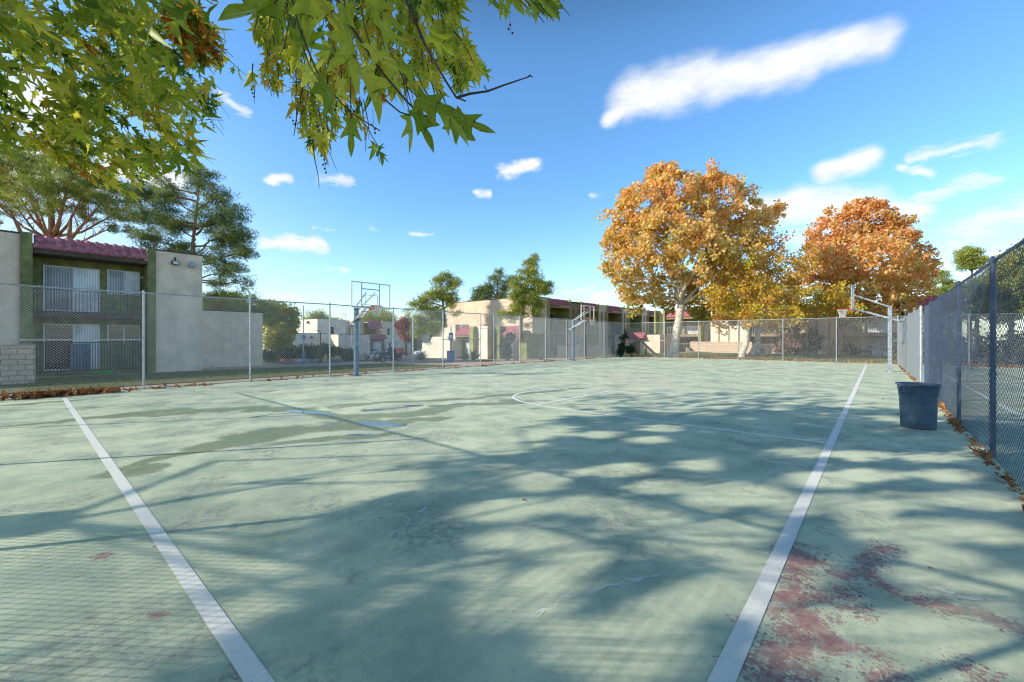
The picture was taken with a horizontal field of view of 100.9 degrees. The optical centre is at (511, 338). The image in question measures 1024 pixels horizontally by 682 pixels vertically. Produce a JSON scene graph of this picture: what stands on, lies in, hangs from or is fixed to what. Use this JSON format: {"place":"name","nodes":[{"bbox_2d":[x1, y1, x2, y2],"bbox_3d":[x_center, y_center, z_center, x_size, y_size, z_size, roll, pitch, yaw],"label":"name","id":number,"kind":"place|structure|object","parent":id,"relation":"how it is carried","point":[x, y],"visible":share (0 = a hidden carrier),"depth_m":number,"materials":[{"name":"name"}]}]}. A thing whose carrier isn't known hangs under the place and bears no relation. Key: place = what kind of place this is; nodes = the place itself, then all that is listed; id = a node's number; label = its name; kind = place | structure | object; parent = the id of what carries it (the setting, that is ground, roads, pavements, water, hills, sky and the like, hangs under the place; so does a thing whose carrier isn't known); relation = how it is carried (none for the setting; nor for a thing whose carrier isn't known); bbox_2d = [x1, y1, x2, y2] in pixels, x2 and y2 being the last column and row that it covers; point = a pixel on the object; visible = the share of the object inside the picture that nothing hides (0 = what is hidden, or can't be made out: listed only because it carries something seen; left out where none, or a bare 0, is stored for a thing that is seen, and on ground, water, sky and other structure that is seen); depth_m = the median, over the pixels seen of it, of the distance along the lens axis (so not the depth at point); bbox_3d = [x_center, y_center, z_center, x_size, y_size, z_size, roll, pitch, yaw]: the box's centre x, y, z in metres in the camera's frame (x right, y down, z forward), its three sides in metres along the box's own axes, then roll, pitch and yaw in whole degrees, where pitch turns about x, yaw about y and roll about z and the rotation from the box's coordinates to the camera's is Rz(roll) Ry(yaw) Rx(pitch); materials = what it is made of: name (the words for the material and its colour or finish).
{"place":"outdoors","nodes":[
{"label":"outdoors","id":0,"kind":"place"},
{"bbox_2d":[0,229,202,376],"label":"apartment building","id":1,"kind":"structure","parent":0,"point":[51,261],"depth_m":22.65,"materials":[{"name":"beige paint"}]},
{"bbox_2d":[43,265,99,311],"bbox_3d":[-23.067,-2.590,22.191,0.070,2.320,2.060,0,0,41],"label":"window","id":2,"kind":"structure","parent":1,"relation":"in","point":[55,276],"depth_m":22.18,"materials":[{"name":"white glass"}]},
{"bbox_2d":[43,324,99,370],"bbox_3d":[-23.067,0.430,22.191,0.070,2.400,2.060,0,0,41],"label":"window","id":3,"kind":"structure","parent":1,"relation":"in","point":[49,326],"depth_m":22.04,"materials":[{"name":"grey glass"}]},
{"bbox_2d":[107,269,139,295],"bbox_3d":[-21.751,-3.140,23.710,0.070,1.340,1.360,0,0,41],"label":"window","id":4,"kind":"structure","parent":1,"relation":"in","point":[119,280],"depth_m":23.67,"materials":[{"name":"white glass"}]},
{"bbox_2d":[107,325,139,341],"bbox_3d":[-21.751,-0.260,23.710,0.070,1.020,1.360,0,0,41],"label":"window","id":5,"kind":"structure","parent":1,"relation":"in","point":[110,327],"depth_m":23.67,"materials":[{"name":"grey glass"}]},
{"bbox_2d":[263,355,458,363],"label":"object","id":6,"kind":"structure","parent":0,"point":[336,360],"depth_m":42.64,"materials":[{"name":"concrete"}]},
{"bbox_2d":[276,359,318,361],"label":"painted kerb","id":7,"kind":"structure","parent":6,"relation":"on","point":[298,360],"depth_m":40.83,"materials":[{"name":"grey concrete"}]},
{"bbox_2d":[338,351,349,359],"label":"agave plant","id":8,"kind":"object","parent":6,"relation":"on","point":[345,356],"visible":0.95,"depth_m":42.81,"materials":[{"name":"green plant"}]},
{"bbox_2d":[339,347,360,359],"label":"agave plant","id":9,"kind":"object","parent":6,"relation":"on","point":[351,353],"visible":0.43,"depth_m":43.66,"materials":[{"name":"green plant"}]},
{"bbox_2d":[372,342,404,361],"bbox_3d":[-11.246,1.194,38.677,1.300,1.840,2.792,0,0,42],"label":"golf cart","id":10,"kind":"object","parent":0,"point":[383,354],"visible":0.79,"depth_m":38.18,"materials":[{"name":"plastic"}]},
{"bbox_2d":[0,349,1018,394],"bbox_3d":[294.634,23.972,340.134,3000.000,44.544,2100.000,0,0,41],"label":"ground","id":11,"kind":"structure","parent":0,"point":[475,361],"depth_m":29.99,"materials":[{"name":"plant"}]},
{"bbox_2d":[0,344,35,384],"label":"garden wall","id":12,"kind":"structure","parent":11,"relation":"on","point":[28,355],"depth_m":16.51,"materials":[{"name":"concrete"}]},
{"bbox_2d":[0,130,149,240],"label":"stone pine tree","id":13,"kind":"object","parent":11,"relation":"on","point":[49,186],"visible":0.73,"depth_m":31.84,"materials":[{"name":"green plant"}]},
{"bbox_2d":[88,370,112,374],"bbox_3d":[-21.121,1.724,21.736,0.420,0.220,0.953,0,0,41],"label":"garden hose","id":14,"kind":"object","parent":11,"relation":"on","point":[104,372],"visible":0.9,"depth_m":21.73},
{"bbox_2d":[113,163,260,294],"bbox_3d":[-23.665,-5.421,30.971,10.609,15.143,3.528,0,0,-2],"label":"pine tree","id":15,"kind":"object","parent":11,"relation":"on","point":[162,217],"visible":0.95,"depth_m":30.70,"materials":[{"name":"green plant"}]},
{"bbox_2d":[202,309,262,367],"bbox_3d":[-22.339,0.135,31.860,6.550,4.230,4.350,0,0,41],"label":"annex","id":16,"kind":"object","parent":11,"relation":"on","point":[255,346],"visible":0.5,"depth_m":29.84,"materials":[{"name":"beige paint"}]},
{"bbox_2d":[202,289,285,328],"bbox_3d":[-25.960,-1.307,39.970,9.060,7.232,3.776,0,0,-2],"label":"umbrella tree","id":17,"kind":"object","parent":11,"relation":"on","point":[268,319],"visible":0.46,"depth_m":39.41,"materials":[{"name":"green plant"}]},
{"bbox_2d":[263,349,279,361],"bbox_3d":[-22.372,1.601,38.947,1.766,1.388,1.377,0,0,-1],"label":"round bush","id":18,"kind":"object","parent":11,"relation":"on","point":[272,356],"visible":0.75,"depth_m":38.89,"materials":[{"name":"green plant"}]},
{"bbox_2d":[263,299,301,358],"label":"mixed tree","id":19,"kind":"object","parent":11,"relation":"on","point":[278,335],"visible":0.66,"depth_m":45.57,"materials":[{"name":"green plant"}]},
{"bbox_2d":[0,0,569,202],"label":"sycamore tree","id":20,"kind":"object","parent":11,"relation":"on","point":[194,36],"visible":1,"depth_m":4.35,"materials":[{"name":"green plant"}]},
{"bbox_2d":[272,343,326,358],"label":"hedge","id":21,"kind":"object","parent":11,"relation":"on","point":[297,349],"visible":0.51,"depth_m":51.43,"materials":[{"name":"green plant"}]},
{"bbox_2d":[300,305,305,364],"bbox_3d":[-16.253,-0.294,32.996,0.423,4.600,0.229,0,0,18],"label":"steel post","id":22,"kind":"object","parent":11,"relation":"on","point":[302,336],"visible":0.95,"depth_m":32.95,"materials":[{"name":"grey metal"}]},
{"bbox_2d":[0,356,618,397],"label":"kerb strip","id":23,"kind":"object","parent":11,"relation":"on","point":[147,387],"visible":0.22,"depth_m":18.15,"materials":[{"name":"concrete"}]},
{"bbox_2d":[292,333,326,346],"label":"hut","id":24,"kind":"object","parent":11,"relation":"on","point":[314,338],"visible":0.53,"depth_m":77.26,"materials":[{"name":"beige paint"}]},
{"bbox_2d":[302,308,342,319],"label":"round tree","id":25,"kind":"object","parent":11,"relation":"on","point":[317,316],"visible":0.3,"depth_m":109.30,"materials":[{"name":"green plant"}]},
{"bbox_2d":[314,342,338,358],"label":"leafy bush","id":26,"kind":"object","parent":11,"relation":"on","point":[325,347],"visible":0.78,"depth_m":45.83,"materials":[{"name":"green plant"}]},
{"bbox_2d":[296,319,359,343],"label":"apartment building","id":27,"kind":"structure","parent":11,"relation":"on","point":[317,326],"depth_m":90.58,"materials":[{"name":"beige paint"}]},
{"bbox_2d":[336,345,350,355],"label":"leafy bush","id":28,"kind":"object","parent":11,"relation":"on","point":[339,350],"visible":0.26,"depth_m":59.80,"materials":[{"name":"green plant"}]},
{"bbox_2d":[331,334,399,354],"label":"hut","id":29,"kind":"object","parent":11,"relation":"on","point":[367,339],"visible":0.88,"depth_m":81.60,"materials":[{"name":"beige paint"}]},
{"bbox_2d":[373,342,380,349],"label":"window","id":30,"kind":"structure","parent":29,"relation":"in","point":[374,343],"depth_m":84.05,"materials":[{"name":"white glass"}]},
{"bbox_2d":[359,306,398,321],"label":"dome tree","id":31,"kind":"object","parent":11,"relation":"on","point":[368,316],"visible":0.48,"depth_m":110.81,"materials":[{"name":"green plant"}]},
{"bbox_2d":[295,360,465,365],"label":"footpath","id":32,"kind":"structure","parent":11,"relation":"on","point":[376,363],"depth_m":33.79,"materials":[{"name":"concrete"}]},
{"bbox_2d":[360,320,438,352],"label":"apartment building","id":33,"kind":"structure","parent":11,"relation":"on","point":[381,326],"depth_m":101.06,"materials":[{"name":"beige paint"}]},
{"bbox_2d":[394,315,411,355],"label":"red tree","id":34,"kind":"object","parent":11,"relation":"on","point":[397,326],"visible":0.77,"depth_m":61.59,"materials":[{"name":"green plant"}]},
{"bbox_2d":[412,316,413,363],"bbox_3d":[-6.904,0.106,29.500,0.132,3.451,0.132,0,0,41],"label":"steel post","id":35,"kind":"object","parent":11,"relation":"on","point":[413,340],"visible":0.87,"depth_m":29.46,"materials":[{"name":"grey metal"}]},
{"bbox_2d":[415,348,428,360],"bbox_3d":[-8.543,1.460,39.963,2.416,1.258,2.340,0,0,41],"label":"agave plant","id":36,"kind":"object","parent":11,"relation":"on","point":[421,355],"visible":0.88,"depth_m":39.84,"materials":[{"name":"green plant"}]},
{"bbox_2d":[401,270,466,339],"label":"pine tree","id":37,"kind":"object","parent":11,"relation":"on","point":[440,294],"visible":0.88,"depth_m":51.65,"materials":[{"name":"green plant"}]},
{"bbox_2d":[447,327,454,361],"bbox_3d":[-5.408,0.507,37.360,0.680,3.100,0.440,0,0,0],"label":"dog waste station","id":38,"kind":"object","parent":11,"relation":"on","point":[450,357],"visible":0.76,"depth_m":37.16,"materials":[{"name":"metal"}]},
{"bbox_2d":[468,350,481,359],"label":"agave plant","id":39,"kind":"object","parent":11,"relation":"on","point":[475,356],"visible":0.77,"depth_m":41.67,"materials":[{"name":"green plant"}]},
{"bbox_2d":[422,324,543,358],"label":"utility building","id":40,"kind":"structure","parent":11,"relation":"on","point":[486,342],"depth_m":47.52,"materials":[{"name":"beige paint"}]},
{"bbox_2d":[466,338,468,353],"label":"window","id":41,"kind":"structure","parent":40,"relation":"in","point":[467,346],"depth_m":49.89,"materials":[{"name":"white glass"}]},
{"bbox_2d":[467,267,517,300],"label":"pine tree","id":42,"kind":"object","parent":11,"relation":"on","point":[480,293],"visible":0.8,"depth_m":65.52,"materials":[{"name":"green plant"}]},
{"bbox_2d":[496,330,516,359],"bbox_3d":[-0.420,0.582,38.097,1.851,2.829,1.867,0,0,41],"label":"climbing plant","id":43,"kind":"object","parent":11,"relation":"on","point":[503,349],"visible":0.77,"depth_m":37.84,"materials":[{"name":"green plant"}]},
{"bbox_2d":[0,356,1023,681],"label":"court surface","id":44,"kind":"object","parent":11,"relation":"on","point":[250,494],"visible":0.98,"depth_m":3.66,"materials":[{"name":"green concrete"}]},
{"bbox_2d":[0,385,138,400],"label":"fallen leaves","id":45,"kind":"object","parent":44,"relation":"on","point":[38,393],"visible":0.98,"depth_m":12.08,"materials":[{"name":"brown plant"}]},
{"bbox_2d":[63,398,274,681],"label":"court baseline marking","id":46,"kind":"object","parent":44,"relation":"on","point":[243,658],"visible":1,"depth_m":2.82,"materials":[{"name":"paint"}]},
{"bbox_2d":[0,283,623,394],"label":"chain link fence","id":47,"kind":"object","parent":44,"relation":"on","point":[559,326],"visible":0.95,"depth_m":16.54,"materials":[{"name":"metal"}]},
{"bbox_2d":[349,281,389,375],"bbox_3d":[-6.481,-0.371,18.200,2.187,4.038,1.673,0,0,16],"label":"basketball hoop","id":48,"kind":"object","parent":44,"relation":"on","point":[356,319],"visible":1,"depth_m":18.71,"materials":[{"name":"paint"}]},
{"bbox_2d":[137,356,616,389],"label":"fallen leaves","id":49,"kind":"object","parent":44,"relation":"on","point":[204,384],"visible":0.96,"depth_m":17.90,"materials":[{"name":"brown plant"}]},
{"bbox_2d":[77,357,840,397],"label":"key markings","id":50,"kind":"object","parent":44,"relation":"on","point":[475,379],"visible":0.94,"depth_m":15.91,"materials":[{"name":"white paint"}]},
{"bbox_2d":[168,369,932,567],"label":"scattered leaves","id":51,"kind":"object","parent":44,"relation":"on","point":[636,389],"visible":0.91,"depth_m":10.90,"materials":[{"name":"brown plant"}]},
{"bbox_2d":[567,305,595,360],"bbox_3d":[5.319,-0.386,31.256,1.673,4.068,2.187,0,0,-24],"label":"basketball hoop","id":52,"kind":"object","parent":44,"relation":"on","point":[572,328],"visible":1,"depth_m":31.52,"materials":[{"name":"paint"}]},
{"bbox_2d":[283,453,1017,619],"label":"court crack marks","id":53,"kind":"object","parent":44,"relation":"on","point":[533,615],"visible":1,"depth_m":2.87,"materials":[{"name":"white"}]},
{"bbox_2d":[512,364,858,442],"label":"key markings","id":54,"kind":"object","parent":44,"relation":"on","point":[513,397],"visible":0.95,"depth_m":10.13,"materials":[{"name":"paint"}]},
{"bbox_2d":[623,315,898,363],"bbox_3d":[17.680,0.070,33.507,19.136,3.200,0.085,0,0,41],"label":"chain link fence","id":55,"kind":"object","parent":44,"relation":"on","point":[738,320],"visible":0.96,"depth_m":32.12,"materials":[{"name":"metal"}]},
{"bbox_2d":[707,365,866,681],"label":"court sideline marking","id":56,"kind":"object","parent":44,"relation":"on","point":[730,661],"visible":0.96,"depth_m":2.86,"materials":[{"name":"paint"}]},
{"bbox_2d":[837,285,901,371],"bbox_3d":[17.889,-0.521,21.379,1.702,4.338,2.398,0,0,-26],"label":"basketball hoop","id":57,"kind":"object","parent":44,"relation":"on","point":[889,317],"visible":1,"depth_m":20.93,"materials":[{"name":"white metal"}]},
{"bbox_2d":[896,362,917,381],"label":"fallen leaves","id":58,"kind":"object","parent":44,"relation":"on","point":[911,377],"visible":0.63,"depth_m":18.91,"materials":[{"name":"brown plant"}]},
{"bbox_2d":[897,305,922,381],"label":"wall","id":59,"kind":"structure","parent":44,"relation":"on","point":[910,352],"depth_m":18.12,"materials":[{"name":"white paint"}]},
{"bbox_2d":[895,382,942,429],"bbox_3d":[7.538,1.237,7.851,0.636,0.818,0.636,0,0,41],"label":"trash can","id":60,"kind":"object","parent":44,"relation":"on","point":[918,405],"visible":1,"depth_m":7.67,"materials":[{"name":"plastic"}]},
{"bbox_2d":[924,239,1023,488],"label":"chain link fence","id":61,"kind":"object","parent":44,"relation":"on","point":[932,328],"visible":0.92,"depth_m":6.46,"materials":[{"name":"metal"}]},
{"bbox_2d":[938,401,1023,510],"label":"fallen leaves","id":62,"kind":"object","parent":44,"relation":"on","point":[955,422],"visible":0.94,"depth_m":5.95,"materials":[{"name":"brown plant"}]},
{"bbox_2d":[495,253,556,360],"bbox_3d":[1.256,-2.697,36.497,5.615,9.694,2.790,0,0,-2],"label":"pine tree","id":63,"kind":"object","parent":11,"relation":"on","point":[522,295],"visible":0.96,"depth_m":36.21,"materials":[{"name":"green plant"}]},
{"bbox_2d":[447,297,653,357],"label":"apartment building","id":64,"kind":"structure","parent":11,"relation":"on","point":[562,309],"depth_m":57.05,"materials":[{"name":"beige paint"}]},
{"bbox_2d":[550,337,553,355],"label":"window","id":65,"kind":"structure","parent":64,"relation":"in","point":[550,337],"depth_m":55.58,"materials":[{"name":"white paint"}]},
{"bbox_2d":[557,346,579,357],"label":"patio wall","id":66,"kind":"structure","parent":11,"relation":"on","point":[564,354],"depth_m":52.91,"materials":[{"name":"grey paint"}]},
{"bbox_2d":[587,345,605,355],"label":"patio wall","id":67,"kind":"structure","parent":11,"relation":"on","point":[591,350],"depth_m":57.96,"materials":[{"name":"grey paint"}]},
{"bbox_2d":[616,329,628,356],"bbox_3d":[9.991,0.459,38.484,1.302,2.719,1.130,0,0,41],"label":"dark juniper","id":68,"kind":"object","parent":11,"relation":"on","point":[621,347],"visible":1,"depth_m":38.37,"materials":[{"name":"green plant"}]},
{"bbox_2d":[625,343,636,356],"bbox_3d":[10.910,1.082,39.050,1.120,1.481,1.201,0,0,41],"label":"round bush","id":69,"kind":"object","parent":11,"relation":"on","point":[630,349],"visible":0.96,"depth_m":38.88,"materials":[{"name":"green plant"}]},
{"bbox_2d":[615,332,671,354],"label":"utility building","id":70,"kind":"structure","parent":11,"relation":"on","point":[641,336],"depth_m":58.35,"materials":[{"name":"beige paint"}]},
{"bbox_2d":[634,341,639,353],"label":"door","id":71,"kind":"structure","parent":70,"relation":"in","point":[637,343],"depth_m":58.87,"materials":[{"name":"brown wood"}]},
{"bbox_2d":[769,335,782,353],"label":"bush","id":72,"kind":"object","parent":11,"relation":"on","point":[775,340],"visible":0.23,"depth_m":54.03,"materials":[{"name":"plant"}]},
{"bbox_2d":[654,304,898,355],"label":"apartment building","id":73,"kind":"structure","parent":11,"relation":"on","point":[669,319],"depth_m":53.12,"materials":[{"name":"beige paint"}]},
{"bbox_2d":[687,320,697,333],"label":"window","id":74,"kind":"structure","parent":73,"relation":"in","point":[691,324],"depth_m":64.31,"materials":[{"name":"white glass"}]},
{"bbox_2d":[687,338,697,350],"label":"window","id":75,"kind":"structure","parent":73,"relation":"in","point":[691,339],"depth_m":64.41,"materials":[{"name":"grey glass"}]},
{"bbox_2d":[857,319,863,332],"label":"closet door","id":76,"kind":"structure","parent":73,"relation":"in","point":[859,325],"depth_m":50.88,"materials":[{"name":"beige paint"}]},
{"bbox_2d":[866,316,887,331],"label":"window","id":77,"kind":"structure","parent":73,"relation":"in","point":[868,326],"depth_m":50.36,"materials":[{"name":"glass"}]},
{"bbox_2d":[866,337,887,354],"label":"window","id":78,"kind":"structure","parent":73,"relation":"in","point":[880,340],"depth_m":50.21,"materials":[{"name":"grey glass"}]},
{"bbox_2d":[801,327,828,353],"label":"oleander bush","id":79,"kind":"object","parent":11,"relation":"on","point":[815,334],"visible":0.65,"depth_m":52.39,"materials":[{"name":"green plant"}]},
{"bbox_2d":[634,356,1023,367],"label":"kerb strip","id":80,"kind":"object","parent":11,"relation":"on","point":[781,360],"visible":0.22,"depth_m":31.70,"materials":[{"name":"concrete"}]},
{"bbox_2d":[899,313,1023,366],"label":"chain link fence","id":81,"kind":"object","parent":80,"relation":"on","point":[985,336],"visible":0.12,"depth_m":24.85,"materials":[{"name":"metal"}]},
{"bbox_2d":[839,341,875,354],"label":"bush","id":82,"kind":"object","parent":11,"relation":"on","point":[852,351],"visible":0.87,"depth_m":48.88,"materials":[{"name":"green plant"}]},
{"bbox_2d":[904,295,962,352],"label":"apartment building","id":83,"kind":"structure","parent":11,"relation":"on","point":[928,300],"depth_m":48.44,"materials":[{"name":"beige paint"}]},
{"bbox_2d":[938,314,954,329],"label":"window","id":84,"kind":"structure","parent":83,"relation":"in","point":[946,314],"depth_m":47.42,"materials":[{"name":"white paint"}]},
{"bbox_2d":[922,269,958,295],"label":"pine tree","id":85,"kind":"object","parent":11,"relation":"on","point":[946,282],"visible":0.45,"depth_m":63.59,"materials":[{"name":"green plant"}]},
{"bbox_2d":[947,278,983,345],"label":"willow tree","id":86,"kind":"object","parent":11,"relation":"on","point":[970,305],"visible":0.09,"depth_m":57.26,"materials":[{"name":"green plant"}]},
{"bbox_2d":[948,243,990,353],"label":"pine tree","id":87,"kind":"object","parent":11,"relation":"on","point":[970,258],"visible":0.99,"depth_m":59.54,"materials":[{"name":"green plant"}]},
{"bbox_2d":[915,365,1023,487],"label":"neighbour court surface","id":88,"kind":"object","parent":11,"relation":"on","point":[986,414],"depth_m":9.36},
{"bbox_2d":[947,368,1023,418],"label":"neighbour court markings","id":89,"kind":"object","parent":88,"relation":"on","point":[997,402],"visible":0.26,"depth_m":11.67,"materials":[{"name":"paint"}]},
{"bbox_2d":[963,238,1023,349],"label":"willow tree","id":90,"kind":"object","parent":11,"relation":"on","point":[986,283],"visible":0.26,"depth_m":51.37,"materials":[{"name":"green plant"}]},
{"bbox_2d":[1004,265,1023,318],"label":"leafy tree","id":91,"kind":"object","parent":11,"relation":"on","point":[1019,285],"visible":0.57,"depth_m":46.76,"materials":[{"name":"green plant"}]},
{"bbox_2d":[0,0,1023,348],"label":"sky","id":92,"kind":"structure","parent":0,"point":[917,106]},
{"bbox_2d":[563,351,1011,364],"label":"grass lawn","id":93,"kind":"structure","parent":0,"point":[770,355],"depth_m":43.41,"materials":[{"name":"green plant"}]},
{"bbox_2d":[629,330,657,355],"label":"stair railing","id":94,"kind":"object","parent":93,"relation":"on","point":[646,345],"visible":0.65,"depth_m":40.36,"materials":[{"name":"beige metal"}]},
{"bbox_2d":[595,157,788,356],"bbox_3d":[17.607,-7.570,41.388,14.296,18.869,16.573,0,0,41],"label":"sycamore tree","id":95,"kind":"object","parent":93,"relation":"on","point":[692,235],"visible":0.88,"depth_m":39.13,"materials":[{"name":"orange plant"}]},
{"bbox_2d":[690,342,751,352],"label":"patio wall","id":96,"kind":"structure","parent":93,"relation":"on","point":[710,347],"depth_m":57.55,"materials":[{"name":"beige paint"}]},
{"bbox_2d":[707,267,811,354],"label":"sycamore tree","id":97,"kind":"object","parent":93,"relation":"on","point":[754,350],"visible":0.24,"depth_m":47.54,"materials":[{"name":"yellow plant"}]},
{"bbox_2d":[690,220,866,357],"bbox_3d":[23.438,-4.645,37.582,14.947,12.890,7.629,0,0,7],"label":"honey locust tree","id":98,"kind":"object","parent":93,"relation":"on","point":[798,307],"visible":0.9,"depth_m":37.18,"materials":[{"name":"plant"}]},
{"bbox_2d":[771,325,806,353],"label":"oleander bush","id":99,"kind":"object","parent":93,"relation":"on","point":[793,345],"visible":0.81,"depth_m":51.42,"materials":[{"name":"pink plant"}]},
{"bbox_2d":[628,353,1023,367],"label":"fallen leaves","id":100,"kind":"object","parent":93,"relation":"on","point":[765,359],"visible":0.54,"depth_m":31.46,"materials":[{"name":"brown plant"}]},
{"bbox_2d":[793,196,943,355],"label":"sycamore tree","id":101,"kind":"object","parent":93,"relation":"on","point":[912,267],"visible":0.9,"depth_m":45.23,"materials":[{"name":"orange plant"}]},
{"bbox_2d":[882,326,1023,365],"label":"hedge","id":102,"kind":"object","parent":93,"relation":"on","point":[894,349],"visible":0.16,"depth_m":27.15,"materials":[{"name":"green plant"}]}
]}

